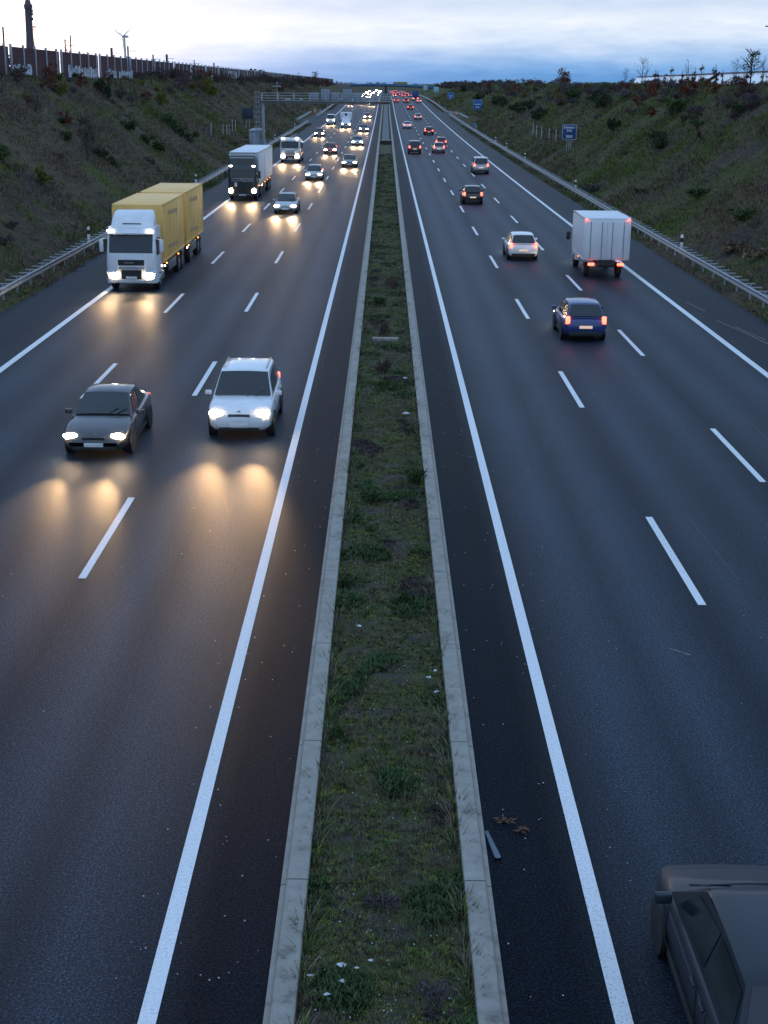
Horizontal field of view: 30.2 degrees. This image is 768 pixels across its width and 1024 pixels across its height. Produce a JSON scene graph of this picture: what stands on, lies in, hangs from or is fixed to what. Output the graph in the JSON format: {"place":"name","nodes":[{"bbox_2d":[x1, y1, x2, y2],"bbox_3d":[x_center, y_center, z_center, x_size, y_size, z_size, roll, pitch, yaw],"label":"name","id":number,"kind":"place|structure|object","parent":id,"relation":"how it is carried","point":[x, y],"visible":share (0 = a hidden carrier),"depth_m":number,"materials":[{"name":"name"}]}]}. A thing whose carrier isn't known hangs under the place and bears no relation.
{"place":"outdoors","nodes":[
{"label":"outdoors","id":0,"kind":"place"},
{"bbox_2d":[0,90,383,1023],"bbox_3d":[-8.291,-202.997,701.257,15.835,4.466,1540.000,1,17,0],"label":"road","id":1,"kind":"structure","parent":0,"point":[116,668],"depth_m":27.98,"materials":[{"name":"asphalt"}]},
{"bbox_2d":[63,383,152,452],"bbox_3d":[-7.860,-2.801,40.654,2.190,1.503,4.700,1,17,0],"label":"saloon car","id":2,"kind":"object","parent":1,"relation":"on","point":[110,416],"visible":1,"depth_m":39.67,"materials":[{"name":"grey paint"}]},
{"bbox_2d":[99,183,203,287],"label":"articulated truck","id":3,"kind":"object","parent":1,"relation":"on","point":[151,230],"visible":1,"depth_m":70.59,"materials":[{"name":"white paint"}]},
{"bbox_2d":[205,357,282,434],"bbox_3d":[-4.136,-3.527,42.703,2.260,1.784,4.650,1,17,0],"label":"hatchback car","id":4,"kind":"object","parent":1,"relation":"on","point":[248,394],"visible":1,"depth_m":41.63,"materials":[{"name":"white paint"}]},
{"bbox_2d":[224,145,272,199],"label":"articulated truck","id":5,"kind":"object","parent":1,"relation":"on","point":[250,169],"visible":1,"depth_m":122.43,"materials":[{"name":"white paint"}]},
{"bbox_2d":[273,192,299,213],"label":"saloon car","id":6,"kind":"object","parent":1,"relation":"on","point":[287,201],"visible":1,"depth_m":111.71,"materials":[{"name":"silver metal"}]},
{"bbox_2d":[304,164,324,179],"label":"hatchback car","id":7,"kind":"object","parent":1,"relation":"on","point":[314,171],"visible":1,"depth_m":148.88,"materials":[{"name":"silver metal"}]},
{"bbox_2d":[263,94,383,1023],"bbox_3d":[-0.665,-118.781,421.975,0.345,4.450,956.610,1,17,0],"label":"kerb","id":8,"kind":"structure","parent":1,"relation":"on","point":[280,1003],"depth_m":21.72,"materials":[{"name":"concrete"}]},
{"bbox_2d":[323,142,337,153],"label":"hatchback car","id":9,"kind":"object","parent":1,"relation":"on","point":[330,147],"visible":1,"depth_m":200.57,"materials":[{"name":"red paint"}]},
{"bbox_2d":[325,114,335,123],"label":"panel van","id":10,"kind":"object","parent":1,"relation":"on","point":[331,118],"visible":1,"depth_m":320.12,"materials":[{"name":"white paint"}]},
{"bbox_2d":[340,112,351,127],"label":"box van","id":11,"kind":"object","parent":1,"relation":"on","point":[345,118],"visible":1,"depth_m":300.44,"materials":[{"name":"white paint"}]},
{"bbox_2d":[341,154,358,166],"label":"saloon car","id":12,"kind":"object","parent":1,"relation":"on","point":[349,159],"visible":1,"depth_m":171.34,"materials":[{"name":"grey paint"}]},
{"bbox_2d":[351,136,363,145],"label":"saloon car","id":13,"kind":"object","parent":1,"relation":"on","point":[357,140],"visible":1,"depth_m":225.82,"materials":[{"name":"silver metal"}]},
{"bbox_2d":[277,133,303,162],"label":"truck","id":14,"kind":"object","parent":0,"point":[291,147],"visible":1,"depth_m":178.08,"materials":[{"name":"white paint"}]},
{"bbox_2d":[298,112,327,122],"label":"lay by","id":15,"kind":"object","parent":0,"point":[312,120],"visible":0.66,"depth_m":359.05,"materials":[{"name":"asphalt"}]},
{"bbox_2d":[0,73,767,322],"bbox_3d":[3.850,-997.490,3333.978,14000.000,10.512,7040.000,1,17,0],"label":"embankment ground","id":16,"kind":"structure","parent":0,"point":[99,186],"depth_m":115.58,"materials":[{"name":"plant"}]},
{"bbox_2d":[0,143,9,159],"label":"green bush","id":17,"kind":"object","parent":16,"relation":"on","point":[4,150],"visible":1,"depth_m":94.37,"materials":[{"name":"green plant"}]},
{"bbox_2d":[0,232,17,245],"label":"twiggy shrub","id":18,"kind":"object","parent":16,"relation":"on","point":[10,237],"visible":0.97,"depth_m":77.33,"materials":[{"name":"plant"}]},
{"bbox_2d":[9,66,25,81],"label":"brown shrub","id":19,"kind":"object","parent":16,"relation":"on","point":[19,75],"visible":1,"depth_m":125.22,"materials":[{"name":"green plant"}]},
{"bbox_2d":[24,0,36,48],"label":"chimney","id":20,"kind":"object","parent":16,"relation":"on","point":[29,29],"visible":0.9,"depth_m":472.67,"materials":[{"name":"concrete"}]},
{"bbox_2d":[27,94,43,112],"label":"brown shrub","id":21,"kind":"object","parent":16,"relation":"on","point":[38,105],"visible":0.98,"depth_m":118.15,"materials":[{"name":"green plant"}]},
{"bbox_2d":[33,164,53,183],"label":"yellow green bush","id":22,"kind":"object","parent":16,"relation":"on","point":[41,176],"visible":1,"depth_m":96.29,"materials":[{"name":"green plant"}]},
{"bbox_2d":[43,61,56,86],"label":"oak sapling","id":23,"kind":"object","parent":16,"relation":"on","point":[48,74],"visible":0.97,"depth_m":133.32,"materials":[{"name":"brown plant"}]},
{"bbox_2d":[53,81,70,94],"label":"yellow green bush","id":24,"kind":"object","parent":16,"relation":"on","point":[62,88],"visible":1,"depth_m":132.53,"materials":[{"name":"green plant"}]},
{"bbox_2d":[58,130,71,141],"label":"green bush","id":25,"kind":"object","parent":16,"relation":"on","point":[67,135],"visible":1,"depth_m":115.99,"materials":[{"name":"green plant"}]},
{"bbox_2d":[59,106,71,125],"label":"oak sapling","id":26,"kind":"object","parent":16,"relation":"on","point":[61,114],"visible":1,"depth_m":121.39,"materials":[{"name":"brown plant"}]},
{"bbox_2d":[76,114,98,161],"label":"leafy tree","id":27,"kind":"object","parent":16,"relation":"on","point":[85,128],"visible":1,"depth_m":114.98,"materials":[{"name":"green plant"}]},
{"bbox_2d":[91,146,109,158],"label":"green bush","id":28,"kind":"object","parent":16,"relation":"on","point":[98,152],"visible":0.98,"depth_m":120.75,"materials":[{"name":"green plant"}]},
{"bbox_2d":[92,77,111,98],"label":"evergreen bush","id":29,"kind":"object","parent":16,"relation":"on","point":[105,88],"visible":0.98,"depth_m":152.60,"materials":[{"name":"green plant"}]},
{"bbox_2d":[111,27,129,57],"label":"wind turbine","id":30,"kind":"object","parent":16,"relation":"on","point":[124,36],"visible":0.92,"depth_m":2372.62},
{"bbox_2d":[119,120,137,130],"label":"green bush","id":31,"kind":"object","parent":16,"relation":"on","point":[131,125],"visible":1,"depth_m":143.10,"materials":[{"name":"green plant"}]},
{"bbox_2d":[140,133,155,144],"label":"green bush","id":32,"kind":"object","parent":16,"relation":"on","point":[143,137],"visible":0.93,"depth_m":144.05,"materials":[{"name":"green plant"}]},
{"bbox_2d":[0,111,311,299],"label":"guardrail","id":33,"kind":"object","parent":16,"relation":"on","point":[42,269],"visible":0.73,"depth_m":79.21,"materials":[{"name":"metal"}]},
{"bbox_2d":[151,140,165,152],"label":"green bush","id":34,"kind":"object","parent":16,"relation":"on","point":[158,146],"visible":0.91,"depth_m":145.46,"materials":[{"name":"green plant"}]},
{"bbox_2d":[153,67,169,82],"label":"brown shrub","id":35,"kind":"object","parent":16,"relation":"on","point":[162,74],"visible":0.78,"depth_m":207.85,"materials":[{"name":"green plant"}]},
{"bbox_2d":[154,92,169,104],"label":"yellow green bush","id":36,"kind":"object","parent":16,"relation":"on","point":[161,97],"visible":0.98,"depth_m":178.86,"materials":[{"name":"green plant"}]},
{"bbox_2d":[154,112,173,124],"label":"green bush","id":37,"kind":"object","parent":16,"relation":"on","point":[167,117],"visible":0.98,"depth_m":166.42,"materials":[{"name":"green plant"}]},
{"bbox_2d":[0,43,332,81],"bbox_3d":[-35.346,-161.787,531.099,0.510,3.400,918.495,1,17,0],"label":"noise barrier","id":38,"kind":"object","parent":16,"relation":"on","point":[34,60],"visible":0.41,"depth_m":171.12,"materials":[{"name":"concrete"}]},
{"bbox_2d":[172,125,188,136],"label":"green bush","id":39,"kind":"object","parent":16,"relation":"on","point":[181,130],"visible":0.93,"depth_m":167.70,"materials":[{"name":"green plant"}]},
{"bbox_2d":[182,130,200,141],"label":"green bush","id":40,"kind":"object","parent":16,"relation":"on","point":[187,136],"visible":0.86,"depth_m":169.70,"materials":[{"name":"green plant"}]},
{"bbox_2d":[202,82,217,94],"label":"yellow green bush","id":41,"kind":"object","parent":16,"relation":"on","point":[212,91],"visible":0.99,"depth_m":236.33,"materials":[{"name":"green plant"}]},
{"bbox_2d":[242,107,252,129],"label":"reversed sign","id":42,"kind":"object","parent":16,"relation":"on","point":[247,113],"visible":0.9,"depth_m":229.25,"materials":[{"name":"metal"}]},
{"bbox_2d":[243,128,270,144],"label":"equipment cabin","id":43,"kind":"object","parent":16,"relation":"on","point":[252,137],"visible":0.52,"depth_m":209.08,"materials":[{"name":"metal"}]},
{"bbox_2d":[254,82,390,144],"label":"sign gantry","id":44,"kind":"object","parent":16,"relation":"on","point":[325,98],"visible":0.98,"depth_m":207.27,"materials":[{"name":"grey metal"}]},
{"bbox_2d":[332,82,435,93],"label":"road bridge","id":45,"kind":"structure","parent":16,"relation":"on","point":[344,85],"depth_m":838.84,"materials":[{"name":"grey metal"}]},
{"bbox_2d":[419,95,467,117],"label":"guardrail","id":46,"kind":"object","parent":16,"relation":"on","point":[445,110],"visible":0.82,"depth_m":435.10,"materials":[{"name":"metal"}]},
{"bbox_2d":[495,96,508,106],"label":"evergreen bush","id":47,"kind":"object","parent":16,"relation":"on","point":[504,99],"visible":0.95,"depth_m":312.37,"materials":[{"name":"green plant"}]},
{"bbox_2d":[508,102,526,113],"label":"evergreen bush","id":48,"kind":"object","parent":16,"relation":"on","point":[514,106],"visible":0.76,"depth_m":267.28,"materials":[{"name":"green plant"}]},
{"bbox_2d":[519,99,535,109],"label":"evergreen bush","id":49,"kind":"object","parent":16,"relation":"on","point":[530,102],"visible":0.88,"depth_m":259.42,"materials":[{"name":"green plant"}]},
{"bbox_2d":[530,106,549,119],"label":"evergreen bush","id":50,"kind":"object","parent":16,"relation":"on","point":[534,115],"visible":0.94,"depth_m":233.59,"materials":[{"name":"green plant"}]},
{"bbox_2d":[558,67,570,82],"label":"oak sapling","id":51,"kind":"object","parent":16,"relation":"on","point":[564,74],"visible":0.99,"depth_m":271.24,"materials":[{"name":"brown plant"}]},
{"bbox_2d":[562,124,576,151],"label":"information sign","id":52,"kind":"object","parent":16,"relation":"on","point":[569,131],"visible":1,"depth_m":172.98,"materials":[{"name":"metal"}]},
{"bbox_2d":[579,182,600,192],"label":"twiggy shrub","id":53,"kind":"object","parent":16,"relation":"on","point":[590,188],"visible":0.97,"depth_m":132.19,"materials":[{"name":"plant"}]},
{"bbox_2d":[593,92,612,108],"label":"evergreen bush","id":54,"kind":"object","parent":16,"relation":"on","point":[598,103],"visible":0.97,"depth_m":186.00,"materials":[{"name":"green plant"}]},
{"bbox_2d":[449,113,767,307],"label":"guardrail","id":55,"kind":"object","parent":16,"relation":"on","point":[737,283],"visible":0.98,"depth_m":91.64,"materials":[{"name":"metal"}]},
{"bbox_2d":[607,117,622,130],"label":"evergreen bush","id":56,"kind":"object","parent":16,"relation":"on","point":[610,124],"visible":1,"depth_m":161.93,"materials":[{"name":"green plant"}]},
{"bbox_2d":[616,88,635,97],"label":"twiggy shrub","id":57,"kind":"object","parent":16,"relation":"on","point":[624,93],"visible":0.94,"depth_m":178.53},
{"bbox_2d":[645,129,667,148],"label":"evergreen bush","id":58,"kind":"object","parent":16,"relation":"on","point":[663,140],"visible":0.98,"depth_m":131.04,"materials":[{"name":"green plant"}]},
{"bbox_2d":[664,97,692,113],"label":"green bush","id":59,"kind":"object","parent":16,"relation":"on","point":[672,104],"visible":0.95,"depth_m":141.57,"materials":[{"name":"green plant"}]},
{"bbox_2d":[679,74,698,97],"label":"oak sapling","id":60,"kind":"object","parent":16,"relation":"on","point":[686,89],"visible":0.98,"depth_m":147.16,"materials":[{"name":"brown plant"}]},
{"bbox_2d":[686,103,706,113],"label":"twiggy shrub","id":61,"kind":"object","parent":16,"relation":"on","point":[698,108],"visible":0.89,"depth_m":132.00,"materials":[{"name":"plant"}]},
{"bbox_2d":[686,187,709,198],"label":"green bush","id":62,"kind":"object","parent":16,"relation":"on","point":[700,192],"visible":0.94,"depth_m":101.76,"materials":[{"name":"green plant"}]},
{"bbox_2d":[634,71,767,83],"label":"industrial hall","id":63,"kind":"structure","parent":16,"relation":"on","point":[755,77],"depth_m":319.79,"materials":[{"name":"metal"}]},
{"bbox_2d":[716,95,735,106],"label":"twiggy shrub","id":64,"kind":"object","parent":16,"relation":"on","point":[724,100],"visible":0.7,"depth_m":125.91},
{"bbox_2d":[725,101,746,112],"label":"green bush","id":65,"kind":"object","parent":16,"relation":"on","point":[738,107],"visible":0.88,"depth_m":119.75,"materials":[{"name":"green plant"}]},
{"bbox_2d":[720,239,753,252],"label":"dry grass clump","id":66,"kind":"object","parent":16,"relation":"on","point":[730,246],"visible":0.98,"depth_m":82.53,"materials":[{"name":"plant"}]},
{"bbox_2d":[724,206,758,220],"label":"green bush","id":67,"kind":"object","parent":16,"relation":"on","point":[741,214],"visible":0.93,"depth_m":87.59,"materials":[{"name":"green plant"}]},
{"bbox_2d":[737,73,754,93],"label":"oak sapling","id":68,"kind":"object","parent":16,"relation":"on","point":[744,81],"visible":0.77,"depth_m":124.64,"materials":[{"name":"brown plant"}]},
{"bbox_2d":[735,82,759,93],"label":"brown shrub","id":69,"kind":"object","parent":16,"relation":"on","point":[751,89],"visible":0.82,"depth_m":123.80,"materials":[{"name":"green plant"}]},
{"bbox_2d":[741,90,762,102],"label":"twiggy shrub","id":70,"kind":"object","parent":16,"relation":"on","point":[755,96],"visible":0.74,"depth_m":120.00,"materials":[{"name":"plant"}]},
{"bbox_2d":[740,47,764,81],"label":"leafy tree","id":71,"kind":"object","parent":16,"relation":"on","point":[751,62],"visible":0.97,"depth_m":132.49,"materials":[{"name":"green plant"}]},
{"bbox_2d":[744,96,762,109],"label":"brown shrub","id":72,"kind":"object","parent":16,"relation":"on","point":[748,105],"visible":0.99,"depth_m":117.04,"materials":[{"name":"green plant"}]},
{"bbox_2d":[742,246,767,258],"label":"dry grass clump","id":73,"kind":"object","parent":16,"relation":"on","point":[758,252],"visible":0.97,"depth_m":78.26,"materials":[{"name":"plant"}]},
{"bbox_2d":[0,0,767,83],"label":"sky","id":74,"kind":"structure","parent":0,"point":[353,41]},
{"bbox_2d":[274,95,495,1023],"bbox_3d":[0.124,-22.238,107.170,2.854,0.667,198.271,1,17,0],"label":"median grass","id":75,"kind":"structure","parent":0,"point":[340,994],"depth_m":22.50,"materials":[{"name":"plant"}]},
{"bbox_2d":[325,724,345,738],"bbox_3d":[-0.764,3.460,22.453,0.376,0.324,0.410,-3,17,-11],"label":"green bush","id":76,"kind":"object","parent":75,"relation":"on","point":[340,727],"visible":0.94,"depth_m":22.41,"materials":[{"name":"green plant"}]},
{"bbox_2d":[338,571,359,588],"bbox_3d":[-0.700,1.441,29.154,0.500,0.328,0.545,10,19,28],"label":"green bush","id":77,"kind":"object","parent":75,"relation":"on","point":[344,581],"visible":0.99,"depth_m":29.04,"materials":[{"name":"green plant"}]},
{"bbox_2d":[357,488,387,504],"bbox_3d":[-0.292,-0.378,34.977,0.678,0.485,0.737,5,17,16],"label":"green bush","id":78,"kind":"object","parent":75,"relation":"on","point":[377,495],"visible":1,"depth_m":34.89,"materials":[{"name":"green plant"}]},
{"bbox_2d":[372,295,386,305],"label":"green bush","id":79,"kind":"object","parent":75,"relation":"on","point":[379,301],"visible":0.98,"depth_m":65.89,"materials":[{"name":"green plant"}]},
{"bbox_2d":[357,889,404,913],"bbox_3d":[-0.026,4.897,17.775,0.610,0.264,0.451,-4,17,-13],"label":"twiggy shrub","id":80,"kind":"object","parent":75,"relation":"on","point":[393,904],"visible":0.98,"depth_m":17.80,"materials":[{"name":"plant"}]},
{"bbox_2d":[371,316,390,335],"bbox_3d":[-0.088,-7.626,58.480,0.746,0.876,0.755,13,20,35],"label":"brown shrub","id":81,"kind":"object","parent":75,"relation":"on","point":[383,329],"visible":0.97,"depth_m":58.40,"materials":[{"name":"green plant"}]},
{"bbox_2d":[373,379,391,391],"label":"green bush","id":82,"kind":"object","parent":75,"relation":"on","point":[381,385],"visible":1,"depth_m":47.77,"materials":[{"name":"green plant"}]},
{"bbox_2d":[374,356,393,373],"bbox_3d":[-0.087,-5.229,50.629,0.655,0.736,0.755,13,21,36],"label":"brown shrub","id":83,"kind":"object","parent":75,"relation":"on","point":[380,367],"visible":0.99,"depth_m":50.61,"materials":[{"name":"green plant"}]},
{"bbox_2d":[372,337,397,341],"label":"concrete slab","id":84,"kind":"structure","parent":75,"relation":"on","point":[389,339],"depth_m":57.05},
{"bbox_2d":[385,274,403,289],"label":"brown shrub","id":85,"kind":"object","parent":75,"relation":"on","point":[392,284],"visible":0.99,"depth_m":71.61,"materials":[{"name":"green plant"}]},
{"bbox_2d":[43,369,761,1017],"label":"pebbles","id":86,"kind":"object","parent":75,"relation":"on","point":[419,775],"visible":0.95,"depth_m":20.52,"materials":[{"name":"stone"}]},
{"bbox_2d":[394,591,412,601],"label":"green bush","id":87,"kind":"object","parent":75,"relation":"on","point":[404,595],"visible":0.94,"depth_m":28.20,"materials":[{"name":"green plant"}]},
{"bbox_2d":[403,467,426,483],"bbox_3d":[0.801,-0.913,36.806,0.536,0.469,0.584,-9,19,-30],"label":"green bush","id":88,"kind":"object","parent":75,"relation":"on","point":[415,476],"visible":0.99,"depth_m":36.67,"materials":[{"name":"green plant"}]},
{"bbox_2d":[406,546,424,558],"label":"green bush","id":89,"kind":"object","parent":75,"relation":"on","point":[418,551],"visible":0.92,"depth_m":30.99,"materials":[{"name":"green plant"}]},
{"bbox_2d":[406,743,432,756],"bbox_3d":[0.527,3.704,21.898,0.441,0.220,0.399,16,23,42],"label":"dry grass clump","id":90,"kind":"object","parent":75,"relation":"on","point":[418,752],"visible":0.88,"depth_m":21.87,"materials":[{"name":"plant"}]},
{"bbox_2d":[410,978,461,1023],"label":"twiggy shrub","id":91,"kind":"object","parent":75,"relation":"on","point":[429,994],"visible":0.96,"depth_m":15.92,"materials":[{"name":"plant"}]},
{"bbox_2d":[382,94,388,139],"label":"median paving","id":92,"kind":"structure","parent":0,"point":[385,133],"depth_m":319.03,"materials":[{"name":"concrete"}]},
{"bbox_2d":[387,90,767,1023],"bbox_3d":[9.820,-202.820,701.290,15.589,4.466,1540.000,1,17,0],"label":"road away from camera","id":93,"kind":"object","parent":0,"point":[671,768],"visible":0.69,"depth_m":30.87,"materials":[{"name":"asphalt"}]},
{"bbox_2d":[0,90,767,1023],"bbox_3d":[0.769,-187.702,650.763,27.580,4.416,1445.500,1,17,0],"label":"road markings","id":94,"kind":"object","parent":93,"relation":"on","point":[170,930],"visible":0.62,"depth_m":25.36,"materials":[{"name":"paint"}]},
{"bbox_2d":[408,140,421,153],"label":"minivan","id":95,"kind":"object","parent":93,"relation":"on","point":[414,145],"visible":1,"depth_m":203.19,"materials":[{"name":"grey paint"}]},
{"bbox_2d":[431,142,445,152],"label":"hatchback car","id":96,"kind":"object","parent":93,"relation":"on","point":[438,146],"visible":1,"depth_m":206.17,"materials":[{"name":"silver metal"}]},
{"bbox_2d":[387,94,508,1023],"bbox_3d":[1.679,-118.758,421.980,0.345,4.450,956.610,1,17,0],"label":"kerb","id":97,"kind":"structure","parent":93,"relation":"on","point":[491,1007],"depth_m":21.84,"materials":[{"name":"concrete"}]},
{"bbox_2d":[130,281,767,579],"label":"road tar lines","id":98,"kind":"object","parent":93,"relation":"on","point":[682,511],"visible":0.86,"depth_m":33.64,"materials":[{"name":"asphalt"}]},
{"bbox_2d":[459,185,483,203],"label":"hatchback car","id":99,"kind":"object","parent":93,"relation":"on","point":[471,193],"visible":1,"depth_m":121.49,"materials":[{"name":"black paint"}]},
{"bbox_2d":[470,156,488,173],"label":"minivan","id":100,"kind":"object","parent":93,"relation":"on","point":[479,164],"visible":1,"depth_m":161.59,"materials":[{"name":"silver metal"}]},
{"bbox_2d":[484,830,500,858],"bbox_3d":[1.458,4.490,19.204,0.090,0.030,0.720,-2,17,-9],"label":"plastic strip","id":101,"kind":"object","parent":93,"relation":"on","point":[495,852],"visible":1,"depth_m":19.15,"materials":[{"name":"plastic"}]},
{"bbox_2d":[493,815,515,823],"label":"dry twig","id":102,"kind":"object","parent":93,"relation":"on","point":[503,819],"visible":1,"depth_m":19.83,"materials":[{"name":"brown plant"}]},
{"bbox_2d":[502,231,537,259],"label":"hatchback car","id":103,"kind":"object","parent":93,"relation":"on","point":[520,244],"visible":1,"depth_m":83.21,"materials":[{"name":"white paint"}]},
{"bbox_2d":[552,297,606,339],"bbox_3d":[8.080,-8.123,58.813,2.150,1.553,4.200,1,17,0],"label":"hatchback car","id":104,"kind":"object","parent":93,"relation":"on","point":[578,316],"visible":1,"depth_m":56.99,"materials":[{"name":"blue paint"}]},
{"bbox_2d":[566,210,630,275],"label":"box truck","id":105,"kind":"object","parent":93,"relation":"on","point":[600,238],"visible":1,"depth_m":75.36,"materials":[{"name":"white paint"}]},
{"bbox_2d":[651,863,767,1023],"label":"hatchback car","id":106,"kind":"object","parent":93,"relation":"on","point":[709,928],"visible":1,"depth_m":15.15,"materials":[{"name":"grey paint"}]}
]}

